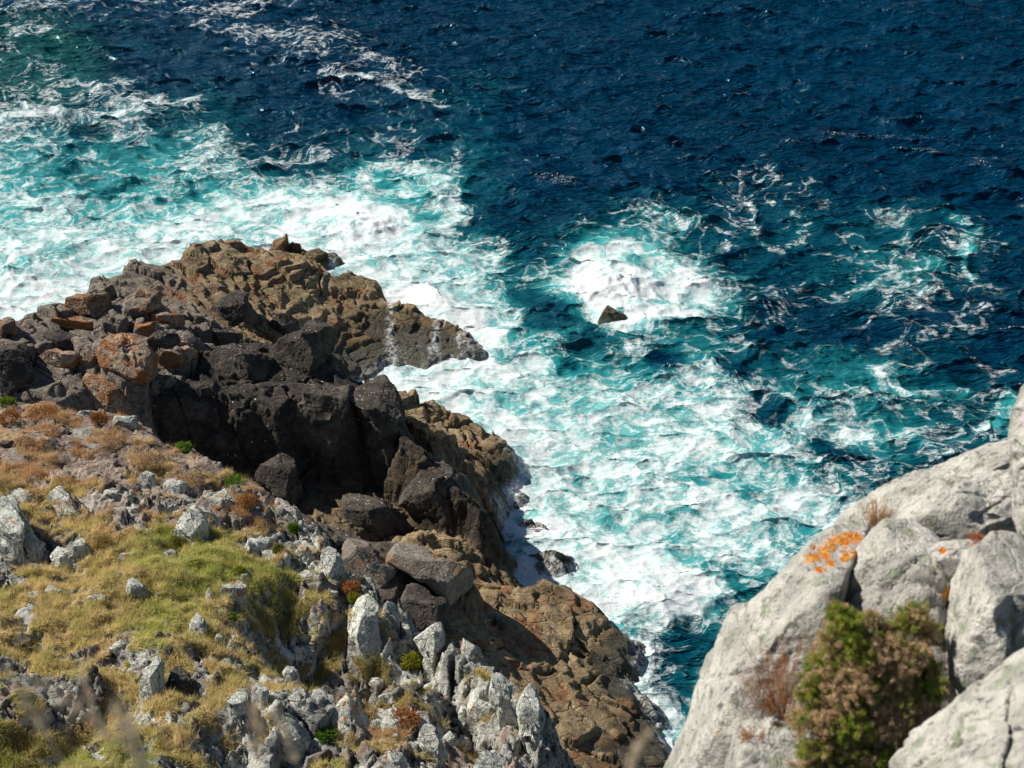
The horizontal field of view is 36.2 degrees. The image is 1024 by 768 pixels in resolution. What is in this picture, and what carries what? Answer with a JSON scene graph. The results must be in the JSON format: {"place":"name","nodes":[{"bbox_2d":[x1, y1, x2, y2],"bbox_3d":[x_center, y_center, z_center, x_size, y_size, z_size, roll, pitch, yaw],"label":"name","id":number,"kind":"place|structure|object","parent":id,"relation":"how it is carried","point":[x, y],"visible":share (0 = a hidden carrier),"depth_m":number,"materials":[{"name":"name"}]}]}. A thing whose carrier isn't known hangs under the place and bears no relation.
{"place":"outdoors","nodes":[
{"label":"outdoors","id":0,"kind":"place"},
{"bbox_2d":[0,660,65,767],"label":"dry grass stalk","id":1,"kind":"object","parent":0,"point":[33,712],"visible":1,"depth_m":1.45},
{"bbox_2d":[25,669,149,767],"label":"dry grass stalk","id":2,"kind":"object","parent":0,"point":[77,711],"visible":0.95,"depth_m":1.57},
{"bbox_2d":[72,659,116,767],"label":"dry grass stalk","id":3,"kind":"object","parent":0,"point":[93,709],"visible":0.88,"depth_m":1.69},
{"bbox_2d":[108,691,148,767],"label":"dry grass stalk","id":4,"kind":"object","parent":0,"point":[133,739],"visible":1,"depth_m":1.45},
{"bbox_2d":[243,677,266,767],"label":"dry grass stalk","id":5,"kind":"object","parent":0,"point":[258,746],"visible":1,"depth_m":1.57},
{"bbox_2d":[267,703,299,767],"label":"dry grass stalk","id":6,"kind":"object","parent":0,"point":[287,739],"visible":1,"depth_m":1.69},
{"bbox_2d":[0,397,575,767],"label":"hillside","id":7,"kind":"structure","parent":0,"point":[317,713],"depth_m":43.16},
{"bbox_2d":[0,403,24,426],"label":"cushion plant","id":8,"kind":"object","parent":7,"relation":"on","point":[9,411],"visible":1,"depth_m":55.48,"materials":[{"name":"brown plant"}]},
{"bbox_2d":[0,493,33,566],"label":"outcrop rock","id":9,"kind":"object","parent":7,"relation":"on","point":[15,525],"visible":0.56,"depth_m":45.56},
{"bbox_2d":[10,633,33,652],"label":"outcrop rock","id":10,"kind":"object","parent":7,"relation":"on","point":[22,638],"visible":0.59,"depth_m":40.20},
{"bbox_2d":[10,488,37,502],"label":"stone","id":11,"kind":"object","parent":7,"relation":"on","point":[24,496],"visible":0.59,"depth_m":49.88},
{"bbox_2d":[23,533,45,563],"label":"outcrop rock","id":12,"kind":"object","parent":7,"relation":"on","point":[34,548],"visible":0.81,"depth_m":45.68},
{"bbox_2d":[18,401,67,424],"bbox_3d":[-16.764,0.995,55.576,1.835,0.624,1.489,20,38,28],"label":"cushion plant","id":13,"kind":"object","parent":7,"relation":"on","point":[46,409],"visible":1,"depth_m":55.54,"materials":[{"name":"brown plant"}]},
{"bbox_2d":[38,438,64,453],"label":"stone","id":14,"kind":"object","parent":7,"relation":"on","point":[50,445],"visible":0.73,"depth_m":53.58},
{"bbox_2d":[50,546,72,570],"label":"outcrop rock","id":15,"kind":"object","parent":7,"relation":"on","point":[58,556],"visible":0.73,"depth_m":45.53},
{"bbox_2d":[46,486,93,520],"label":"outcrop rock","id":16,"kind":"object","parent":7,"relation":"on","point":[63,500],"visible":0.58,"depth_m":48.82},
{"bbox_2d":[68,539,91,562],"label":"outcrop rock","id":17,"kind":"object","parent":7,"relation":"on","point":[78,549],"visible":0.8,"depth_m":45.66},
{"bbox_2d":[87,664,102,685],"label":"stone","id":18,"kind":"object","parent":7,"relation":"on","point":[92,676],"visible":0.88,"depth_m":37.69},
{"bbox_2d":[83,685,109,719],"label":"stone","id":19,"kind":"object","parent":7,"relation":"on","point":[102,701],"visible":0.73,"depth_m":37.43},
{"bbox_2d":[88,409,110,426],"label":"cushion plant","id":20,"kind":"object","parent":7,"relation":"on","point":[95,416],"visible":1,"depth_m":55.71,"materials":[{"name":"brown plant"}]},
{"bbox_2d":[91,530,115,550],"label":"cushion plant","id":21,"kind":"object","parent":7,"relation":"on","point":[99,540],"visible":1,"depth_m":46.09,"materials":[{"name":"brown plant"}]},
{"bbox_2d":[96,430,130,452],"bbox_3d":[-13.781,1.991,54.064,1.244,0.612,1.115,0,33,0],"label":"cushion plant","id":22,"kind":"object","parent":7,"relation":"on","point":[106,439],"visible":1,"depth_m":54.06,"materials":[{"name":"brown plant"}]},
{"bbox_2d":[107,639,127,657],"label":"stone","id":23,"kind":"object","parent":7,"relation":"on","point":[116,648],"visible":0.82,"depth_m":39.60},
{"bbox_2d":[103,489,133,502],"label":"stone","id":24,"kind":"object","parent":7,"relation":"on","point":[112,494],"visible":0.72,"depth_m":49.15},
{"bbox_2d":[112,415,136,429],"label":"stone","id":25,"kind":"object","parent":7,"relation":"on","point":[129,422],"visible":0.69,"depth_m":56.21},
{"bbox_2d":[126,577,148,600],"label":"stone","id":26,"kind":"object","parent":7,"relation":"on","point":[136,588],"visible":0.88,"depth_m":42.75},
{"bbox_2d":[123,447,171,470],"bbox_3d":[-12.267,2.501,52.666,1.612,0.574,1.423,0,33,0],"label":"cushion plant","id":27,"kind":"object","parent":7,"relation":"on","point":[149,456],"visible":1,"depth_m":52.61,"materials":[{"name":"brown plant"}]},
{"bbox_2d":[138,470,156,487],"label":"stone","id":28,"kind":"object","parent":7,"relation":"on","point":[147,476],"visible":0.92,"depth_m":51.44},
{"bbox_2d":[139,656,165,704],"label":"outcrop rock","id":29,"kind":"object","parent":7,"relation":"on","point":[152,679],"visible":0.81,"depth_m":37.02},
{"bbox_2d":[163,478,189,494],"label":"stone","id":30,"kind":"object","parent":7,"relation":"on","point":[175,486],"visible":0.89,"depth_m":51.14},
{"bbox_2d":[168,534,188,549],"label":"cushion plant","id":31,"kind":"object","parent":7,"relation":"on","point":[177,540],"visible":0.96,"depth_m":47.28,"materials":[{"name":"green plant"}]},
{"bbox_2d":[165,666,195,697],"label":"outcrop rock","id":32,"kind":"object","parent":7,"relation":"on","point":[180,677],"visible":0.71,"depth_m":37.75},
{"bbox_2d":[173,468,208,489],"bbox_3d":[-10.767,3.176,52.034,1.395,0.623,1.197,-13,35,-20],"label":"cushion plant","id":33,"kind":"object","parent":7,"relation":"on","point":[193,478],"visible":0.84,"depth_m":52.04,"materials":[{"name":"brown plant"}]},
{"bbox_2d":[173,508,209,542],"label":"outcrop rock","id":34,"kind":"object","parent":7,"relation":"on","point":[191,523],"visible":0.74,"depth_m":47.68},
{"bbox_2d":[189,613,206,637],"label":"outcrop rock","id":35,"kind":"object","parent":7,"relation":"on","point":[198,621],"visible":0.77,"depth_m":40.94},
{"bbox_2d":[189,504,220,527],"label":"stone","id":36,"kind":"object","parent":7,"relation":"on","point":[204,511],"visible":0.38,"depth_m":49.10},
{"bbox_2d":[208,489,232,514],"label":"stone","id":37,"kind":"object","parent":7,"relation":"on","point":[220,500],"visible":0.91,"depth_m":49.89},
{"bbox_2d":[219,580,247,608],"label":"outcrop rock","id":38,"kind":"object","parent":7,"relation":"on","point":[236,590],"visible":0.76,"depth_m":43.79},
{"bbox_2d":[223,472,247,486],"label":"cushion plant","id":39,"kind":"object","parent":7,"relation":"on","point":[234,478],"visible":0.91,"depth_m":53.31,"materials":[{"name":"green plant"}]},
{"bbox_2d":[227,687,250,725],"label":"outcrop rock","id":40,"kind":"object","parent":7,"relation":"on","point":[237,701],"visible":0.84,"depth_m":36.22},
{"bbox_2d":[233,491,260,514],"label":"cushion plant","id":41,"kind":"object","parent":7,"relation":"on","point":[244,499],"visible":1,"depth_m":50.05,"materials":[{"name":"brown plant"}]},
{"bbox_2d":[244,536,270,557],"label":"outcrop rock","id":42,"kind":"object","parent":7,"relation":"on","point":[261,542],"visible":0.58,"depth_m":47.76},
{"bbox_2d":[251,682,268,715],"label":"outcrop rock","id":43,"kind":"object","parent":7,"relation":"on","point":[261,691],"visible":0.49,"depth_m":37.42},
{"bbox_2d":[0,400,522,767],"bbox_3d":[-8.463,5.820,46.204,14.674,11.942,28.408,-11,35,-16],"label":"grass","id":44,"kind":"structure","parent":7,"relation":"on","point":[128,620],"depth_m":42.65,"materials":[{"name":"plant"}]},
{"bbox_2d":[279,645,294,666],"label":"stone","id":45,"kind":"object","parent":7,"relation":"on","point":[285,652],"visible":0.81,"depth_m":44.35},
{"bbox_2d":[282,666,300,686],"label":"stone","id":46,"kind":"object","parent":7,"relation":"on","point":[289,673],"visible":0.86,"depth_m":39.07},
{"bbox_2d":[278,712,311,767],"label":"outcrop rock","id":47,"kind":"object","parent":7,"relation":"on","point":[301,739],"visible":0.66,"depth_m":36.36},
{"bbox_2d":[289,687,307,707],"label":"stone","id":48,"kind":"object","parent":7,"relation":"on","point":[298,698],"visible":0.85,"depth_m":37.25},
{"bbox_2d":[295,545,312,561],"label":"outcrop rock","id":49,"kind":"object","parent":7,"relation":"on","point":[304,552],"visible":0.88,"depth_m":47.62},
{"bbox_2d":[305,612,319,632],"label":"outcrop rock","id":50,"kind":"object","parent":7,"relation":"on","point":[312,619],"visible":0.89,"depth_m":45.38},
{"bbox_2d":[312,724,337,743],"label":"cushion plant","id":51,"kind":"object","parent":7,"relation":"on","point":[329,733],"visible":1,"depth_m":36.90,"materials":[{"name":"green plant"}]},
{"bbox_2d":[317,546,344,581],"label":"outcrop rock","id":52,"kind":"object","parent":7,"relation":"on","point":[330,563],"visible":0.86,"depth_m":47.06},
{"bbox_2d":[338,578,360,593],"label":"cushion plant","id":53,"kind":"object","parent":7,"relation":"on","point":[347,586],"visible":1,"depth_m":46.80,"materials":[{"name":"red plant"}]},
{"bbox_2d":[331,693,369,735],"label":"outcrop rock","id":54,"kind":"object","parent":7,"relation":"on","point":[348,707],"visible":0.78,"depth_m":37.36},
{"bbox_2d":[347,594,381,667],"bbox_3d":[-4.283,7.512,45.704,1.056,2.030,2.270,0,33,0],"label":"outcrop rock","id":55,"kind":"object","parent":7,"relation":"on","point":[365,635],"visible":0.93,"depth_m":45.18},
{"bbox_2d":[382,601,401,634],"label":"outcrop rock","id":56,"kind":"object","parent":7,"relation":"on","point":[391,614],"visible":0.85,"depth_m":46.31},
{"bbox_2d":[382,715,402,730],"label":"stone","id":57,"kind":"object","parent":7,"relation":"on","point":[393,721],"visible":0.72,"depth_m":39.26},
{"bbox_2d":[382,751,407,767],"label":"stone","id":58,"kind":"object","parent":7,"relation":"on","point":[395,758],"visible":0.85,"depth_m":35.01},
{"bbox_2d":[390,706,423,729],"bbox_3d":[-2.665,8.389,39.485,0.986,0.380,0.894,0,33,0],"label":"cushion plant","id":59,"kind":"object","parent":7,"relation":"on","point":[410,715],"visible":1,"depth_m":39.45,"materials":[{"name":"brown plant"}]},
{"bbox_2d":[399,650,421,671],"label":"cushion plant","id":60,"kind":"object","parent":7,"relation":"on","point":[412,660],"visible":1,"depth_m":45.12,"materials":[{"name":"green plant"}]},
{"bbox_2d":[413,622,444,683],"bbox_3d":[-2.438,8.075,45.672,0.842,1.959,1.943,5,33,8],"label":"outcrop rock","id":61,"kind":"object","parent":7,"relation":"on","point":[429,641],"visible":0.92,"depth_m":45.18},
{"bbox_2d":[417,724,447,767],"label":"outcrop rock","id":62,"kind":"object","parent":7,"relation":"on","point":[429,741],"visible":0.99,"depth_m":36.61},
{"bbox_2d":[457,704,469,737],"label":"outcrop rock","id":63,"kind":"object","parent":7,"relation":"on","point":[461,723],"visible":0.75,"depth_m":41.67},
{"bbox_2d":[460,638,481,662],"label":"outcrop rock","id":64,"kind":"object","parent":7,"relation":"on","point":[472,651],"visible":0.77,"depth_m":44.62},
{"bbox_2d":[466,687,493,721],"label":"outcrop rock","id":65,"kind":"object","parent":7,"relation":"on","point":[477,707],"visible":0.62,"depth_m":41.24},
{"bbox_2d":[473,750,501,767],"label":"outcrop rock","id":66,"kind":"object","parent":7,"relation":"on","point":[487,759],"visible":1,"depth_m":35.94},
{"bbox_2d":[488,671,517,729],"bbox_3d":[-0.225,8.536,40.955,0.782,1.758,1.966,0,33,0],"label":"outcrop rock","id":67,"kind":"object","parent":7,"relation":"on","point":[500,691],"visible":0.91,"depth_m":40.44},
{"bbox_2d":[516,683,544,759],"bbox_3d":[0.470,9.058,39.969,0.763,2.513,1.942,0,33,0],"label":"outcrop rock","id":68,"kind":"object","parent":7,"relation":"on","point":[530,713],"visible":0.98,"depth_m":39.24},
{"bbox_2d":[0,234,669,767],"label":"rocky shore","id":69,"kind":"structure","parent":0,"point":[576,660],"depth_m":84.64,"materials":[{"name":"stone"}]},
{"bbox_2d":[0,317,17,335],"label":"boulder","id":70,"kind":"object","parent":69,"relation":"on","point":[8,327],"visible":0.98,"depth_m":83.58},
{"bbox_2d":[0,342,35,396],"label":"boulder","id":71,"kind":"object","parent":69,"relation":"on","point":[17,372],"visible":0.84,"depth_m":80.73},
{"bbox_2d":[35,348,82,369],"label":"boulder","id":72,"kind":"object","parent":69,"relation":"on","point":[58,358],"visible":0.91,"depth_m":82.63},
{"bbox_2d":[43,328,80,350],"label":"boulder","id":73,"kind":"object","parent":69,"relation":"on","point":[58,338],"visible":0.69,"depth_m":84.84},
{"bbox_2d":[51,314,93,329],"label":"boulder","id":74,"kind":"object","parent":69,"relation":"on","point":[75,321],"visible":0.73,"depth_m":87.25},
{"bbox_2d":[64,291,111,317],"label":"boulder","id":75,"kind":"object","parent":69,"relation":"on","point":[96,304],"visible":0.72,"depth_m":88.05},
{"bbox_2d":[80,354,97,366],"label":"boulder","id":76,"kind":"object","parent":69,"relation":"on","point":[89,360],"visible":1,"depth_m":82.80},
{"bbox_2d":[82,373,140,420],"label":"boulder","id":77,"kind":"object","parent":69,"relation":"on","point":[108,396],"visible":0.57,"depth_m":81.98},
{"bbox_2d":[96,333,158,383],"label":"boulder","id":78,"kind":"object","parent":69,"relation":"on","point":[133,358],"visible":0.98,"depth_m":82.30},
{"bbox_2d":[133,321,159,335],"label":"boulder","id":79,"kind":"object","parent":69,"relation":"on","point":[147,329],"visible":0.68,"depth_m":87.20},
{"bbox_2d":[135,287,162,299],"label":"boulder","id":80,"kind":"object","parent":69,"relation":"on","point":[141,292],"visible":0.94,"depth_m":89.27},
{"bbox_2d":[138,300,164,313],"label":"boulder","id":81,"kind":"object","parent":69,"relation":"on","point":[147,306],"visible":1,"depth_m":88.63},
{"bbox_2d":[147,330,180,350],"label":"boulder","id":82,"kind":"object","parent":69,"relation":"on","point":[160,338],"visible":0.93,"depth_m":85.44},
{"bbox_2d":[151,307,184,327],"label":"boulder","id":83,"kind":"object","parent":69,"relation":"on","point":[174,318],"visible":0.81,"depth_m":88.86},
{"bbox_2d":[157,341,197,367],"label":"boulder","id":84,"kind":"object","parent":69,"relation":"on","point":[171,358],"visible":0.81,"depth_m":85.48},
{"bbox_2d":[182,396,219,429],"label":"boulder","id":85,"kind":"object","parent":69,"relation":"on","point":[203,413],"visible":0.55,"depth_m":83.95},
{"bbox_2d":[210,326,242,346],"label":"boulder","id":86,"kind":"object","parent":69,"relation":"on","point":[221,336],"visible":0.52,"depth_m":92.21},
{"bbox_2d":[210,290,262,326],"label":"boulder","id":87,"kind":"object","parent":69,"relation":"on","point":[234,308],"visible":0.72,"depth_m":96.56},
{"bbox_2d":[207,343,273,381],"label":"boulder","id":88,"kind":"object","parent":69,"relation":"on","point":[243,362],"visible":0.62,"depth_m":86.33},
{"bbox_2d":[254,453,298,500],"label":"boulder","id":89,"kind":"object","parent":69,"relation":"on","point":[277,475],"visible":0.97,"depth_m":82.54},
{"bbox_2d":[268,312,299,334],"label":"boulder","id":90,"kind":"object","parent":69,"relation":"on","point":[282,323],"visible":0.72,"depth_m":99.03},
{"bbox_2d":[273,319,337,374],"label":"boulder","id":91,"kind":"object","parent":69,"relation":"on","point":[308,348],"visible":0.94,"depth_m":87.16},
{"bbox_2d":[292,379,358,462],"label":"boulder","id":92,"kind":"object","parent":69,"relation":"on","point":[325,424],"visible":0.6,"depth_m":84.71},
{"bbox_2d":[340,538,397,588],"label":"shore boulder","id":93,"kind":"object","parent":69,"relation":"on","point":[362,557],"visible":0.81,"depth_m":73.79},
{"bbox_2d":[341,493,406,539],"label":"boulder","id":94,"kind":"object","parent":69,"relation":"on","point":[381,518],"visible":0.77,"depth_m":83.01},
{"bbox_2d":[349,374,413,488],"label":"boulder","id":95,"kind":"object","parent":69,"relation":"on","point":[379,419],"visible":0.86,"depth_m":85.22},
{"bbox_2d":[400,583,451,631],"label":"shore boulder","id":96,"kind":"object","parent":69,"relation":"on","point":[424,606],"visible":0.72,"depth_m":72.70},
{"bbox_2d":[385,541,473,604],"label":"shore boulder","id":97,"kind":"object","parent":69,"relation":"on","point":[451,580],"visible":0.96,"depth_m":74.52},
{"bbox_2d":[398,456,483,536],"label":"boulder","id":98,"kind":"object","parent":69,"relation":"on","point":[424,492],"visible":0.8,"depth_m":83.64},
{"bbox_2d":[2,201,702,740],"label":"spray","id":99,"kind":"object","parent":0,"point":[344,247],"visible":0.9,"depth_m":96.94,"materials":[{"name":"white liquid"}]},
{"bbox_2d":[0,0,1023,752],"bbox_3d":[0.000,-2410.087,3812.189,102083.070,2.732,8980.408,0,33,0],"label":"sea","id":100,"kind":"structure","parent":0,"point":[792,230],"depth_m":121.41,"materials":[{"name":"liquid"}]},
{"bbox_2d":[598,305,625,323],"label":"sea rock","id":101,"kind":"object","parent":100,"relation":"in","point":[609,314],"visible":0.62,"depth_m":106.76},
{"bbox_2d":[624,726,654,767],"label":"dry grass stalk","id":102,"kind":"object","parent":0,"point":[638,748],"visible":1,"depth_m":1.45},
{"bbox_2d":[889,648,1023,767],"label":"granite boulder","id":103,"kind":"object","parent":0,"point":[979,724],"visible":1,"depth_m":5.51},
{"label":"granite boulder","id":104,"kind":"object","parent":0,"visible":0},
{"bbox_2d":[832,440,1009,525],"bbox_3d":[2.471,0.694,8.977,1.289,0.985,0.971,0,33,0],"label":"granite boulder","id":105,"kind":"object","parent":104,"relation":"on","point":[903,489],"visible":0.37,"depth_m":8.80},
{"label":"granite boulder","id":106,"kind":"object","parent":104,"relation":"on","visible":0},
{"bbox_2d":[663,518,871,767],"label":"granite boulder","id":107,"kind":"object","parent":106,"relation":"on","point":[803,586],"visible":0.59,"depth_m":7.68,"materials":[{"name":"stone"}]},
{"bbox_2d":[724,712,858,767],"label":"granite boulder","id":108,"kind":"object","parent":107,"relation":"on","point":[773,748],"visible":0.58,"depth_m":7.15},
{"bbox_2d":[737,723,766,744],"bbox_3d":[1.095,1.613,7.177,0.144,0.169,0.121,0,33,0],"label":"lichen","id":109,"kind":"object","parent":108,"relation":"on","point":[745,735],"visible":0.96,"depth_m":7.15,"materials":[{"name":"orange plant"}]},
{"bbox_2d":[736,632,807,721],"bbox_3d":[1.194,1.365,7.232,0.325,0.447,0.267,0,33,0],"label":"dead plant","id":110,"kind":"object","parent":108,"relation":"on","point":[780,710],"visible":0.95,"depth_m":7.22,"materials":[{"name":"brown plant"}]},
{"bbox_2d":[782,597,950,767],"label":"gorse bush","id":111,"kind":"object","parent":108,"relation":"on","point":[853,695],"visible":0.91,"depth_m":7.05,"materials":[{"name":"green plant"}]},
{"bbox_2d":[838,517,956,750],"bbox_3d":[1.927,1.304,7.873,0.708,1.200,1.146,0,33,0],"label":"granite boulder","id":112,"kind":"object","parent":106,"relation":"on","point":[893,565],"visible":0.23,"depth_m":7.52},
{"bbox_2d":[860,493,894,527],"bbox_3d":[1.922,0.705,8.235,0.209,0.286,0.180,0,33,0],"label":"dry tuft","id":113,"kind":"object","parent":112,"relation":"on","point":[873,518],"visible":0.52,"depth_m":8.21,"materials":[{"name":"brown plant"}]},
{"bbox_2d":[892,598,950,704],"bbox_3d":[1.878,1.271,7.216,0.292,0.585,0.347,0,33,0],"label":"gorse bush","id":114,"kind":"object","parent":112,"relation":"on","point":[914,614],"visible":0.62,"depth_m":7.16,"materials":[{"name":"green plant"}]},
{"bbox_2d":[928,539,980,579],"bbox_3d":[2.168,0.850,7.554,0.331,0.222,0.202,0,33,0],"label":"granite boulder","id":115,"kind":"object","parent":112,"relation":"on","point":[946,556],"visible":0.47,"depth_m":7.49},
{"bbox_2d":[893,469,1016,540],"bbox_3d":[2.460,0.650,8.156,0.956,0.458,0.578,0,33,0],"label":"granite boulder","id":116,"kind":"object","parent":112,"relation":"on","point":[952,508],"visible":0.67,"depth_m":7.95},
{"bbox_2d":[944,530,1023,695],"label":"granite boulder","id":117,"kind":"object","parent":106,"relation":"on","point":[984,630],"visible":0.65,"depth_m":7.07,"materials":[{"name":"stone"}]},
{"bbox_2d":[1006,385,1023,544],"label":"granite boulder","id":118,"kind":"object","parent":117,"relation":"on","point":[1015,450],"visible":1,"depth_m":6.43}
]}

